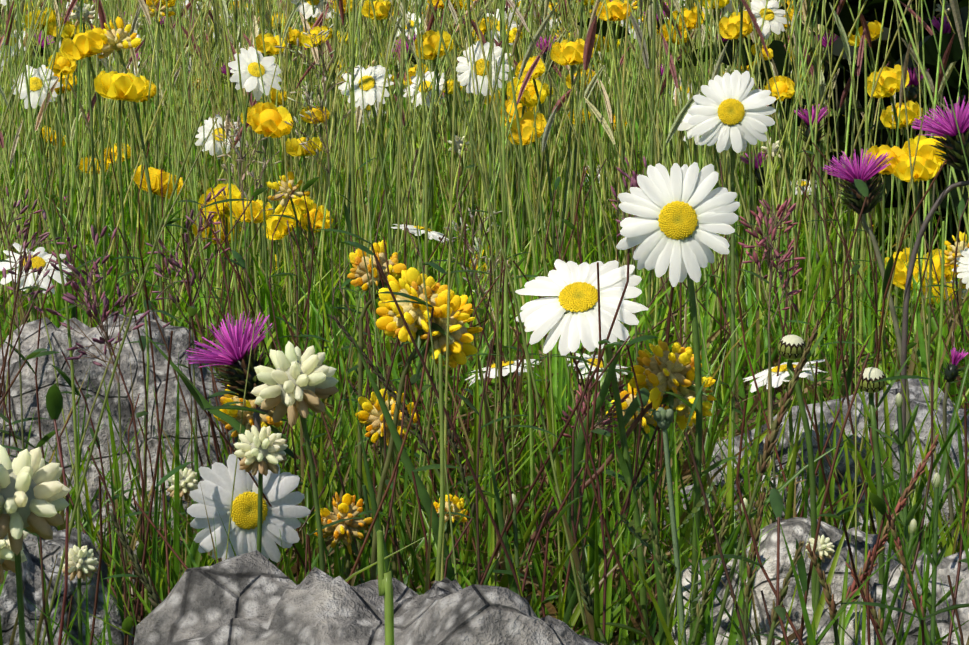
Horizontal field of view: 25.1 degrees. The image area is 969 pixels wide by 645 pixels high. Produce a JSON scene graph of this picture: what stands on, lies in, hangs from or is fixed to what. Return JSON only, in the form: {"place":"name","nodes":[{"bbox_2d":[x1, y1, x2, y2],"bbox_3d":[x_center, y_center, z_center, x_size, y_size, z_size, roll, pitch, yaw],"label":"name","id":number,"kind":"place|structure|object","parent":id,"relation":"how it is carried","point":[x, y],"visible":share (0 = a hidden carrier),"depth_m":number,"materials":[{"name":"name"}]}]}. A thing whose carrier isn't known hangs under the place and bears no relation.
{"place":"outdoors","nodes":[
{"label":"outdoors","id":0,"kind":"place"},
{"bbox_2d":[20,100,888,400],"bbox_3d":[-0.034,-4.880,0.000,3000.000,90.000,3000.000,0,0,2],"label":"meadow ground","id":1,"kind":"structure","parent":0,"point":[556,178],"depth_m":3.79,"materials":[{"name":"soil"}]},
{"bbox_2d":[0,530,27,583],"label":"clover","id":2,"kind":"object","parent":1,"relation":"on","point":[7,559],"visible":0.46,"depth_m":0.50,"materials":[{"name":"white plant"}]},
{"bbox_2d":[0,186,65,449],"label":"panicle grass","id":3,"kind":"structure","parent":1,"relation":"on","point":[27,267],"depth_m":0.91,"materials":[{"name":"brown plant"}]},
{"bbox_2d":[0,445,70,644],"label":"clover","id":4,"kind":"object","parent":1,"relation":"on","point":[33,492],"visible":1,"depth_m":0.45,"materials":[{"name":"white plant"}]},
{"bbox_2d":[0,242,71,320],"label":"daisy","id":5,"kind":"object","parent":1,"relation":"on","point":[40,259],"visible":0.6,"depth_m":1.25,"materials":[{"name":"white plant"}]},
{"bbox_2d":[36,126,65,206],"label":"yellow flower","id":6,"kind":"object","parent":1,"relation":"on","point":[51,137],"visible":0.31,"depth_m":2.44,"materials":[{"name":"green plant"}]},
{"bbox_2d":[46,66,76,266],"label":"yellow flower","id":7,"kind":"object","parent":1,"relation":"on","point":[70,80],"visible":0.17,"depth_m":1.91,"materials":[{"name":"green plant"}]},
{"bbox_2d":[0,525,132,644],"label":"rock","id":8,"kind":"object","parent":1,"relation":"on","point":[31,576],"visible":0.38,"depth_m":0.79,"materials":[{"name":"stone"}]},
{"bbox_2d":[61,545,98,644],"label":"clover","id":9,"kind":"object","parent":1,"relation":"on","point":[82,561],"visible":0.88,"depth_m":0.70,"materials":[{"name":"white plant"}]},
{"bbox_2d":[45,225,149,600],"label":"panicle grass","id":10,"kind":"structure","parent":1,"relation":"on","point":[69,297],"depth_m":0.80,"materials":[{"name":"brown plant"}]},
{"bbox_2d":[79,143,130,232],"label":"yellow flower","id":11,"kind":"object","parent":1,"relation":"on","point":[108,157],"visible":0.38,"depth_m":2.14,"materials":[{"name":"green plant"}]},
{"bbox_2d":[59,16,165,322],"bbox_3d":[-0.213,-0.012,1.257,0.061,0.330,0.057,0,0,30],"label":"yellow flower","id":12,"kind":"object","parent":1,"relation":"on","point":[116,85],"visible":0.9,"depth_m":1.25,"materials":[{"name":"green plant"}]},
{"bbox_2d":[108,511,161,607],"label":"spike grass","id":13,"kind":"structure","parent":1,"relation":"on","point":[147,584],"depth_m":0.67,"materials":[{"name":"green plant"}]},
{"bbox_2d":[0,309,296,610],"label":"rock","id":14,"kind":"object","parent":1,"relation":"on","point":[46,379],"visible":0.29,"depth_m":1.08,"materials":[{"name":"stone"}]},
{"bbox_2d":[143,0,175,229],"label":"yellow flower","id":15,"kind":"object","parent":1,"relation":"on","point":[149,3],"visible":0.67,"depth_m":1.90,"materials":[{"name":"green plant"}]},
{"bbox_2d":[167,467,197,576],"bbox_3d":[-0.132,0.128,0.955,0.016,0.129,0.016,0,0,-21],"label":"clover","id":16,"kind":"object","parent":1,"relation":"on","point":[188,481],"visible":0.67,"depth_m":0.95,"materials":[{"name":"white plant"}]},
{"bbox_2d":[133,165,240,290],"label":"yellow flower","id":17,"kind":"object","parent":1,"relation":"on","point":[155,176],"visible":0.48,"depth_m":1.70,"materials":[{"name":"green plant"}]},
{"bbox_2d":[146,186,229,479],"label":"panicle grass","id":18,"kind":"structure","parent":1,"relation":"on","point":[174,263],"depth_m":0.98,"materials":[{"name":"purple plant"}]},
{"bbox_2d":[184,311,276,566],"bbox_3d":[-0.091,0.105,0.779,0.034,0.218,0.034,0,0,2],"label":"thistle","id":19,"kind":"object","parent":1,"relation":"on","point":[236,356],"visible":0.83,"depth_m":0.78,"materials":[{"name":"purple plant"}]},
{"bbox_2d":[198,183,272,337],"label":"yellow flower","id":20,"kind":"object","parent":1,"relation":"on","point":[237,207],"visible":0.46,"depth_m":1.54,"materials":[{"name":"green plant"}]},
{"bbox_2d":[187,454,310,562],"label":"daisy","id":21,"kind":"object","parent":1,"relation":"on","point":[282,514],"visible":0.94,"depth_m":0.75,"materials":[{"name":"white plant"}]},
{"bbox_2d":[215,110,284,335],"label":"panicle grass","id":22,"kind":"structure","parent":1,"relation":"on","point":[241,158],"depth_m":1.26,"materials":[{"name":"purple plant"}]},
{"bbox_2d":[213,385,288,449],"bbox_3d":[-0.092,0.112,0.864,0.030,0.182,0.030,0,0,2],"label":"kidney vetch","id":23,"kind":"object","parent":1,"relation":"on","point":[266,420],"visible":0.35,"depth_m":0.86,"materials":[{"name":"yellow plant"}]},
{"bbox_2d":[233,425,287,552],"bbox_3d":[-0.065,0.133,0.623,0.017,0.208,0.019,0,0,2],"label":"clover","id":24,"kind":"object","parent":1,"relation":"on","point":[262,452],"visible":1,"depth_m":0.62,"materials":[{"name":"white plant"}]},
{"bbox_2d":[247,102,322,366],"bbox_3d":[-0.137,-0.010,1.426,0.060,0.268,0.054,0,0,-44],"label":"yellow flower","id":25,"kind":"object","parent":1,"relation":"on","point":[267,119],"visible":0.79,"depth_m":1.42,"materials":[{"name":"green plant"}]},
{"bbox_2d":[251,341,338,572],"bbox_3d":[-0.052,0.122,0.601,0.024,0.235,0.025,0,0,2],"label":"flower","id":26,"kind":"object","parent":1,"relation":"on","point":[295,382],"visible":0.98,"depth_m":0.60,"materials":[{"name":"white plant"}]},
{"bbox_2d":[282,22,332,244],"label":"yellow flower","id":27,"kind":"object","parent":1,"relation":"on","point":[294,34],"visible":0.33,"depth_m":2.12,"materials":[{"name":"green plant"}]},
{"bbox_2d":[283,196,332,334],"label":"yellow flower","id":28,"kind":"object","parent":1,"relation":"on","point":[299,202],"visible":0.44,"depth_m":1.69,"materials":[{"name":"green plant"}]},
{"bbox_2d":[274,24,358,407],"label":"panicle grass","id":29,"kind":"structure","parent":1,"relation":"on","point":[310,100],"depth_m":1.30,"materials":[{"name":"purple plant"}]},
{"bbox_2d":[314,492,372,585],"bbox_3d":[-0.052,0.136,0.801,0.022,0.148,0.024,0,0,2],"label":"kidney vetch","id":30,"kind":"object","parent":1,"relation":"on","point":[345,507],"visible":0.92,"depth_m":0.80,"materials":[{"name":"yellow plant"}]},
{"bbox_2d":[134,550,604,644],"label":"rock","id":31,"kind":"object","parent":1,"relation":"on","point":[256,597],"visible":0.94,"depth_m":0.55,"materials":[{"name":"stone"}]},
{"bbox_2d":[13,0,729,290],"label":"meadow thistles","id":32,"kind":"object","parent":1,"relation":"on","point":[413,60],"visible":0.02,"depth_m":2.51,"materials":[{"name":"purple plant"}]},
{"bbox_2d":[331,485,413,584],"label":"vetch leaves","id":33,"kind":"object","parent":1,"relation":"on","point":[364,489],"visible":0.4,"depth_m":0.80,"materials":[{"name":"green plant"}]},
{"bbox_2d":[362,101,385,206],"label":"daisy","id":34,"kind":"object","parent":1,"relation":"on","point":[368,108],"visible":0.1,"depth_m":2.40,"materials":[{"name":"green plant"}]},
{"bbox_2d":[347,240,406,584],"bbox_3d":[-0.046,0.076,0.951,0.026,0.225,0.026,0,0,-39],"label":"kidney vetch","id":35,"kind":"object","parent":1,"relation":"on","point":[358,270],"visible":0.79,"depth_m":0.95,"materials":[{"name":"yellow plant"}]},
{"bbox_2d":[355,389,419,578],"bbox_3d":[-0.041,0.111,0.902,0.026,0.168,0.027,0,0,33],"label":"kidney vetch","id":36,"kind":"object","parent":1,"relation":"on","point":[374,418],"visible":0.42,"depth_m":0.90,"materials":[{"name":"yellow plant"}]},
{"bbox_2d":[328,314,454,579],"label":"spike grass","id":37,"kind":"structure","parent":1,"relation":"on","point":[425,450],"depth_m":0.83,"materials":[{"name":"green plant"}]},
{"bbox_2d":[141,313,666,644],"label":"grass blades","id":38,"kind":"object","parent":1,"relation":"on","point":[571,598],"depth_m":0.76,"materials":[{"name":"green plant"}]},
{"bbox_2d":[0,0,839,212],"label":"culms grass","id":39,"kind":"structure","parent":1,"relation":"on","point":[373,23],"depth_m":3.44,"materials":[{"name":"green plant"}]},
{"bbox_2d":[391,224,448,267],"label":"daisy","id":40,"kind":"object","parent":1,"relation":"on","point":[431,233],"visible":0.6,"depth_m":1.50,"materials":[{"name":"white plant"}]},
{"bbox_2d":[370,267,482,579],"bbox_3d":[-0.021,0.097,0.782,0.041,0.232,0.032,0,0,-30],"label":"kidney vetch","id":41,"kind":"object","parent":1,"relation":"on","point":[389,322],"visible":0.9,"depth_m":0.78,"materials":[{"name":"yellow plant"}]},
{"bbox_2d":[431,494,467,548],"bbox_3d":[-0.013,0.136,0.800,0.014,0.145,0.014,0,0,-27],"label":"kidney vetch","id":42,"kind":"object","parent":1,"relation":"on","point":[456,504],"visible":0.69,"depth_m":0.80,"materials":[{"name":"yellow plant"}]},
{"bbox_2d":[431,376,478,584],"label":"spike grass","id":43,"kind":"structure","parent":1,"relation":"on","point":[462,470],"depth_m":0.79,"materials":[{"name":"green plant"}]},
{"bbox_2d":[0,0,924,340],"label":"daisies","id":44,"kind":"object","parent":1,"relation":"on","point":[370,78],"visible":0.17,"depth_m":1.86,"materials":[{"name":"white plant"}]},
{"bbox_2d":[0,0,954,357],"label":"yellow meadow flowers","id":45,"kind":"object","parent":1,"relation":"on","point":[732,26],"visible":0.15,"depth_m":1.79,"materials":[{"name":"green plant"}]},
{"bbox_2d":[439,207,517,353],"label":"panicle grass","id":46,"kind":"structure","parent":1,"relation":"on","point":[477,249],"depth_m":1.35,"materials":[{"name":"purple plant"}]},
{"bbox_2d":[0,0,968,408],"bbox_3d":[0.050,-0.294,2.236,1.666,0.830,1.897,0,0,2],"label":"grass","id":47,"kind":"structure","parent":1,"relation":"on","point":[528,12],"depth_m":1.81,"materials":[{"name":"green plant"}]},
{"bbox_2d":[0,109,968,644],"bbox_3d":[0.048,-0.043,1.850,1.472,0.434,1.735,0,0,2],"label":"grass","id":48,"kind":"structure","parent":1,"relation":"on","point":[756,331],"depth_m":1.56,"materials":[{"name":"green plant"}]},
{"bbox_2d":[0,0,968,644],"bbox_3d":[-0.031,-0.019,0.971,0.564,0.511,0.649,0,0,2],"label":"grass stems","id":49,"kind":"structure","parent":1,"relation":"on","point":[450,276],"depth_m":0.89,"materials":[{"name":"green plant"}]},
{"bbox_2d":[456,41,512,330],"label":"daisy","id":50,"kind":"object","parent":1,"relation":"on","point":[464,74],"visible":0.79,"depth_m":1.60,"materials":[{"name":"white plant"}]},
{"bbox_2d":[465,359,540,494],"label":"daisy","id":51,"kind":"object","parent":1,"relation":"on","point":[505,371],"visible":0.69,"depth_m":1.15,"materials":[{"name":"white plant"}]},
{"bbox_2d":[503,494,532,594],"bbox_3d":[0.015,0.136,0.777,0.017,0.149,0.017,0,0,19],"label":"bud","id":52,"kind":"object","parent":1,"relation":"on","point":[515,535],"visible":0.62,"depth_m":0.78,"materials":[{"name":"green plant"}]},
{"bbox_2d":[92,300,968,644],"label":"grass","id":53,"kind":"structure","parent":1,"relation":"on","point":[636,622],"depth_m":1.16,"materials":[{"name":"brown plant"}]},
{"bbox_2d":[646,513,672,626],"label":"spike grass","id":54,"kind":"structure","parent":53,"relation":"on","point":[663,573],"depth_m":0.71,"materials":[{"name":"green plant"}]},
{"bbox_2d":[531,35,555,255],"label":"thistle","id":55,"kind":"object","parent":1,"relation":"on","point":[542,45],"visible":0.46,"depth_m":2.10,"materials":[{"name":"purple plant"}]},
{"bbox_2d":[552,29,569,199],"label":"yellow flower","id":56,"kind":"object","parent":1,"relation":"on","point":[557,36],"visible":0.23,"depth_m":2.43,"materials":[{"name":"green plant"}]},
{"bbox_2d":[515,259,648,644],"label":"daisy","id":57,"kind":"object","parent":1,"relation":"on","point":[568,313],"visible":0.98,"depth_m":0.80,"materials":[{"name":"white plant"}]},
{"bbox_2d":[569,542,607,644],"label":"spike grass","id":58,"kind":"structure","parent":1,"relation":"on","point":[588,601],"depth_m":0.67,"materials":[{"name":"green plant"}]},
{"bbox_2d":[559,378,629,635],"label":"panicle grass","id":59,"kind":"structure","parent":1,"relation":"on","point":[606,421],"depth_m":0.84,"materials":[{"name":"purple plant"}]},
{"bbox_2d":[567,352,627,420],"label":"daisy","id":60,"kind":"object","parent":1,"relation":"on","point":[582,364],"visible":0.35,"depth_m":1.29,"materials":[{"name":"white plant"}]},
{"bbox_2d":[519,339,715,572],"bbox_3d":[0.042,0.106,0.820,0.091,0.199,0.030,0,0,2],"label":"kidney vetch","id":61,"kind":"object","parent":1,"relation":"on","point":[661,371],"visible":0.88,"depth_m":0.81,"materials":[{"name":"yellow plant"}]},
{"bbox_2d":[609,156,647,644],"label":"panicle grass","id":62,"kind":"structure","parent":1,"relation":"on","point":[633,180],"depth_m":0.90,"materials":[{"name":"purple plant"}]},
{"bbox_2d":[603,0,654,238],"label":"yellow flower","id":63,"kind":"object","parent":1,"relation":"on","point":[633,5],"visible":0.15,"depth_m":2.14,"materials":[{"name":"green plant"}]},
{"bbox_2d":[606,383,662,643],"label":"kidney vetch","id":64,"kind":"object","parent":1,"relation":"on","point":[647,420],"visible":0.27,"depth_m":0.91,"materials":[{"name":"yellow plant"}]},
{"bbox_2d":[617,407,715,644],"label":"daisy bud","id":65,"kind":"object","parent":1,"relation":"on","point":[663,418],"visible":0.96,"depth_m":0.74,"materials":[{"name":"green plant"}]},
{"bbox_2d":[616,162,739,635],"bbox_3d":[0.070,0.075,0.785,0.045,0.265,0.021,0,0,2],"label":"daisy","id":66,"kind":"object","parent":1,"relation":"on","point":[684,213],"visible":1,"depth_m":0.78,"materials":[{"name":"white plant"}]},
{"bbox_2d":[659,7,704,301],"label":"yellow flower","id":67,"kind":"object","parent":1,"relation":"on","point":[690,18],"visible":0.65,"depth_m":1.89,"materials":[{"name":"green plant"}]},
{"bbox_2d":[690,510,729,644],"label":"spike grass","id":68,"kind":"structure","parent":1,"relation":"on","point":[701,609],"depth_m":0.69,"materials":[{"name":"green plant"}]},
{"bbox_2d":[687,70,775,436],"bbox_3d":[0.125,0.018,1.098,0.033,0.291,0.032,0,0,-36],"label":"daisy","id":69,"kind":"object","parent":1,"relation":"on","point":[731,111],"visible":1,"depth_m":1.10,"materials":[{"name":"white plant"}]},
{"bbox_2d":[720,498,769,644],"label":"chickweed stem","id":70,"kind":"object","parent":1,"relation":"on","point":[742,569],"visible":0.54,"depth_m":0.74,"materials":[{"name":"green plant"}]},
{"bbox_2d":[741,484,766,644],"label":"spike grass","id":71,"kind":"structure","parent":1,"relation":"on","point":[751,572],"depth_m":0.69,"materials":[{"name":"green plant"}]},
{"bbox_2d":[740,151,775,317],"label":"thistle","id":72,"kind":"object","parent":1,"relation":"on","point":[758,175],"visible":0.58,"depth_m":1.89,"materials":[{"name":"purple plant"}]},
{"bbox_2d":[738,197,805,521],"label":"panicle grass","id":73,"kind":"structure","parent":1,"relation":"on","point":[772,231],"depth_m":0.86,"materials":[{"name":"brown plant"}]},
{"bbox_2d":[578,0,968,301],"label":"shade shrub","id":74,"kind":"object","parent":1,"relation":"on","point":[893,57],"visible":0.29,"depth_m":1.94,"materials":[{"name":"green plant"}]},
{"bbox_2d":[670,517,898,644],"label":"rock","id":75,"kind":"object","parent":1,"relation":"on","point":[797,528],"visible":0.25,"depth_m":0.78,"materials":[{"name":"stone"}]},
{"bbox_2d":[766,540,803,644],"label":"spike grass","id":76,"kind":"structure","parent":1,"relation":"on","point":[782,595],"depth_m":0.65,"materials":[{"name":"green plant"}]},
{"bbox_2d":[790,179,810,209],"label":"daisy","id":77,"kind":"object","parent":1,"relation":"on","point":[802,187],"visible":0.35,"depth_m":2.28,"materials":[{"name":"white plant"}]},
{"bbox_2d":[777,315,835,608],"bbox_3d":[0.115,0.103,0.776,0.021,0.211,0.010,0,0,2],"label":"daisy bud","id":78,"kind":"object","parent":1,"relation":"on","point":[791,348],"visible":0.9,"depth_m":0.78,"materials":[{"name":"green plant"}]},
{"bbox_2d":[650,375,968,556],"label":"rock","id":79,"kind":"object","parent":1,"relation":"on","point":[916,395],"visible":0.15,"depth_m":1.08,"materials":[{"name":"stone"}]},
{"bbox_2d":[744,360,827,470],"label":"daisy","id":80,"kind":"object","parent":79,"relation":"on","point":[777,381],"visible":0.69,"depth_m":1.04,"materials":[{"name":"white plant"}]},
{"bbox_2d":[794,104,830,297],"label":"thistle","id":81,"kind":"object","parent":1,"relation":"on","point":[807,123],"visible":0.58,"depth_m":1.69,"materials":[{"name":"purple plant"}]},
{"bbox_2d":[805,535,834,613],"bbox_3d":[0.104,0.144,0.701,0.009,0.152,0.020,0,0,-33],"label":"clover","id":82,"kind":"object","parent":1,"relation":"on","point":[825,547],"visible":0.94,"depth_m":0.69,"materials":[{"name":"white plant"}]},
{"bbox_2d":[805,542,839,644],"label":"spike grass","id":83,"kind":"structure","parent":1,"relation":"on","point":[828,594],"depth_m":0.67,"materials":[{"name":"green plant"}]},
{"bbox_2d":[814,31,841,298],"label":"thistle","id":84,"kind":"object","parent":1,"relation":"on","point":[835,58],"visible":0.4,"depth_m":1.99,"materials":[{"name":"green plant"}]},
{"bbox_2d":[821,149,912,510],"bbox_3d":[0.176,0.046,1.010,0.040,0.256,0.034,0,0,24],"label":"thistle","id":85,"kind":"object","parent":1,"relation":"on","point":[854,199],"visible":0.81,"depth_m":1.01,"materials":[{"name":"purple plant"}]},
{"bbox_2d":[789,549,968,644],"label":"grey rock","id":86,"kind":"object","parent":1,"relation":"on","point":[947,565],"visible":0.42,"depth_m":0.75,"materials":[{"name":"stone"}]},
{"bbox_2d":[857,352,912,584],"bbox_3d":[0.143,0.109,0.770,0.021,0.199,0.010,0,0,2],"label":"daisy bud","id":87,"kind":"object","parent":1,"relation":"on","point":[871,374],"visible":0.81,"depth_m":0.77,"materials":[{"name":"green plant"}]},
{"bbox_2d":[875,519,920,644],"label":"chickweed stem","id":88,"kind":"object","parent":1,"relation":"on","point":[913,526],"visible":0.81,"depth_m":0.71,"materials":[{"name":"green plant"}]},
{"bbox_2d":[863,134,945,382],"bbox_3d":[0.255,0.012,1.298,0.050,0.252,0.045,0,0,34],"label":"yellow flower","id":89,"kind":"object","parent":1,"relation":"on","point":[928,162],"visible":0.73,"depth_m":1.29,"materials":[{"name":"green plant"}]},
{"bbox_2d":[865,393,950,615],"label":"narrow-leaf herb","id":90,"kind":"object","parent":1,"relation":"on","point":[905,518],"visible":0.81,"depth_m":0.75,"materials":[{"name":"green plant"}]},
{"bbox_2d":[899,67,928,320],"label":"thistle","id":91,"kind":"object","parent":1,"relation":"on","point":[912,90],"visible":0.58,"depth_m":1.69,"materials":[{"name":"green plant"}]},
{"bbox_2d":[885,247,955,341],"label":"yellow flower","id":92,"kind":"object","parent":1,"relation":"on","point":[900,276],"visible":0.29,"depth_m":1.53,"materials":[{"name":"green plant"}]},
{"bbox_2d":[901,473,962,644],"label":"narrow-leaf herb","id":93,"kind":"object","parent":1,"relation":"on","point":[931,596],"visible":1,"depth_m":0.69,"materials":[{"name":"green plant"}]},
{"bbox_2d":[900,97,968,553],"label":"thistle","id":94,"kind":"object","parent":1,"relation":"on","point":[952,149],"visible":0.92,"depth_m":0.99,"materials":[{"name":"purple plant"}]},
{"bbox_2d":[928,15,950,251],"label":"thistle","id":95,"kind":"object","parent":1,"relation":"on","point":[937,26],"visible":0.27,"depth_m":1.79,"materials":[{"name":"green plant"}]},
{"bbox_2d":[917,232,968,352],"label":"yellow flower","id":96,"kind":"object","parent":1,"relation":"on","point":[949,256],"visible":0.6,"depth_m":1.56,"materials":[{"name":"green plant"}]},
{"bbox_2d":[941,347,967,553],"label":"thistle","id":97,"kind":"object","parent":1,"relation":"on","point":[951,372],"visible":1,"depth_m":0.99,"materials":[{"name":"green plant"}]},
{"bbox_2d":[947,164,967,306],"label":"thistle","id":98,"kind":"object","parent":1,"relation":"on","point":[959,175],"visible":0.15,"depth_m":1.78,"materials":[{"name":"green plant"}]},
{"bbox_2d":[952,248,968,288],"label":"daisy","id":99,"kind":"object","parent":1,"relation":"on","point":[963,265],"visible":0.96,"depth_m":1.49,"materials":[{"name":"white plant"}]},
{"bbox_2d":[0,281,968,644],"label":"grass","id":100,"kind":"structure","parent":0,"point":[422,569],"depth_m":0.93,"materials":[{"name":"green plant"}]},
{"bbox_2d":[713,319,821,644],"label":"spike grass","id":101,"kind":"structure","parent":100,"relation":"on","point":[765,457],"depth_m":0.71,"materials":[{"name":"brown plant"}]},
{"bbox_2d":[845,562,886,644],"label":"spike grass","id":102,"kind":"structure","parent":100,"relation":"on","point":[879,622],"depth_m":0.68,"materials":[{"name":"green plant"}]},
{"bbox_2d":[817,433,938,644],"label":"spike grass","id":103,"kind":"structure","parent":100,"relation":"on","point":[899,507],"depth_m":0.69,"materials":[{"name":"brown plant"}]},
{"bbox_2d":[885,506,932,644],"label":"spike grass","id":104,"kind":"structure","parent":100,"relation":"on","point":[897,541],"depth_m":0.65,"materials":[{"name":"green plant"}]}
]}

